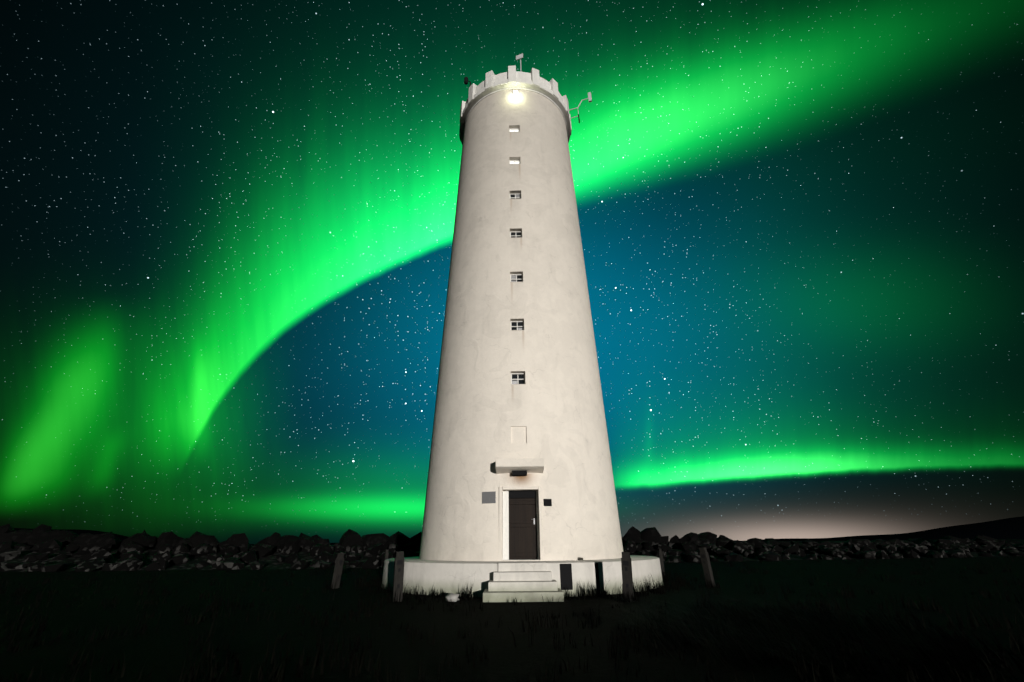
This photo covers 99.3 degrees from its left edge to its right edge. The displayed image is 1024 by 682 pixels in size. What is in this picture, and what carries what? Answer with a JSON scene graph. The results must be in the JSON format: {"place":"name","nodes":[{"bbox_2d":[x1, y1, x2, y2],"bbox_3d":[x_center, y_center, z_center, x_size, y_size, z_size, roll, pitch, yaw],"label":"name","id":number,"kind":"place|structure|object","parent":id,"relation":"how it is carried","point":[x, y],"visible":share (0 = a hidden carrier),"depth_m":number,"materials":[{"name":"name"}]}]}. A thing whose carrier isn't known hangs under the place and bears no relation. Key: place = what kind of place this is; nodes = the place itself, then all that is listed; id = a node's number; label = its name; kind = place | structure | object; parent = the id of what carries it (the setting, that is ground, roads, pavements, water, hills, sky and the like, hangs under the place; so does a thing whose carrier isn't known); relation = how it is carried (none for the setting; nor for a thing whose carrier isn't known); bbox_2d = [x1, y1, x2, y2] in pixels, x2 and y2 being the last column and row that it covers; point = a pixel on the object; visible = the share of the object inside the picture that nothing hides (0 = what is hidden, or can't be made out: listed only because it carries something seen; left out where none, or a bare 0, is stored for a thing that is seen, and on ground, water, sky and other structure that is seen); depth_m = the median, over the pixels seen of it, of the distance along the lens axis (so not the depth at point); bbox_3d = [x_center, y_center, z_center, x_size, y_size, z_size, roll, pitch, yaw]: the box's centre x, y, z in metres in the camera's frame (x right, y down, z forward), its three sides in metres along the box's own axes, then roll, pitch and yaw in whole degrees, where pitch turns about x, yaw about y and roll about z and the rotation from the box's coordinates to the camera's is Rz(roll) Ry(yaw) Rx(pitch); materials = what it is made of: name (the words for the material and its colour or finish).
{"place":"outdoors","nodes":[
{"label":"outdoors","id":0,"kind":"place"},
{"bbox_2d":[0,539,1023,681],"bbox_3d":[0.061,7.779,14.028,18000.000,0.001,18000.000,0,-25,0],"label":"ground","id":1,"kind":"structure","parent":0,"point":[508,661],"depth_m":6.86,"materials":[{"name":"green plant"}]},
{"bbox_2d":[331,553,343,588],"bbox_3d":[-5.088,6.806,12.681,0.132,1.106,0.204,-10,-28,23],"label":"fence post","id":2,"kind":"object","parent":1,"relation":"on","point":[339,562],"visible":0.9,"depth_m":12.68,"materials":[{"name":"grey wood"}]},
{"bbox_2d":[384,550,388,560],"bbox_3d":[-4.772,8.520,16.434,0.132,1.152,0.204,9,-27,-22],"label":"fence post","id":3,"kind":"object","parent":1,"relation":"on","point":[386,555],"visible":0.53,"depth_m":16.52,"materials":[{"name":"grey wood"}]},
{"bbox_2d":[392,551,404,601],"bbox_3d":[-2.546,5.375,9.745,0.204,1.193,0.132,8,-25,-23],"label":"fence post","id":4,"kind":"object","parent":1,"relation":"on","point":[398,577],"visible":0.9,"depth_m":9.74,"materials":[{"name":"grey wood"}]},
{"bbox_2d":[445,593,459,601],"bbox_3d":[-1.326,5.673,9.606,0.349,0.210,0.227,-13,-28,25],"label":"pale stone","id":5,"kind":"object","parent":1,"relation":"on","point":[452,597],"visible":0.88,"depth_m":9.54,"materials":[{"name":"white stone"}]},
{"bbox_2d":[0,524,1023,571],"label":"stone wall","id":6,"kind":"structure","parent":1,"relation":"on","point":[42,547],"depth_m":27.20,"materials":[{"name":"grey stone"}]},
{"bbox_2d":[382,555,662,601],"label":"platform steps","id":7,"kind":"structure","parent":1,"relation":"on","point":[509,581],"depth_m":10.49,"materials":[{"name":"concrete"}]},
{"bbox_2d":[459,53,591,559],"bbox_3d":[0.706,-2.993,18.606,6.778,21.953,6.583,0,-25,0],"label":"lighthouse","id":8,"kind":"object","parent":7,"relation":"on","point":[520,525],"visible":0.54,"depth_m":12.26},
{"bbox_2d":[621,552,633,601],"bbox_3d":[2.514,5.228,9.463,0.204,1.150,0.132,-8,-26,22],"label":"fence post","id":9,"kind":"object","parent":1,"relation":"on","point":[627,577],"visible":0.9,"depth_m":9.46,"materials":[{"name":"grey wood"}]},
{"bbox_2d":[659,549,664,576],"bbox_3d":[5.558,8.307,16.098,0.132,1.106,0.204,-6,-26,14],"label":"fence post","id":10,"kind":"object","parent":1,"relation":"on","point":[661,559],"visible":0.77,"depth_m":16.08,"materials":[{"name":"grey wood"}]},
{"bbox_2d":[699,547,714,586],"bbox_3d":[5.522,6.487,12.279,0.132,1.193,0.204,11,-29,-27],"label":"fence post","id":11,"kind":"object","parent":1,"relation":"on","point":[705,561],"visible":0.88,"depth_m":12.29,"materials":[{"name":"grey wood"}]},
{"bbox_2d":[0,0,1023,543],"label":"sky","id":12,"kind":"structure","parent":0,"point":[227,226],"materials":[{"name":"green"}]},
{"bbox_2d":[14,516,1023,544],"bbox_3d":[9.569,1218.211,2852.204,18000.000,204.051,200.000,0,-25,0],"label":"distant hills","id":13,"kind":"structure","parent":0,"point":[1010,528],"depth_m":2817.91,"materials":[{"name":"black"}]},
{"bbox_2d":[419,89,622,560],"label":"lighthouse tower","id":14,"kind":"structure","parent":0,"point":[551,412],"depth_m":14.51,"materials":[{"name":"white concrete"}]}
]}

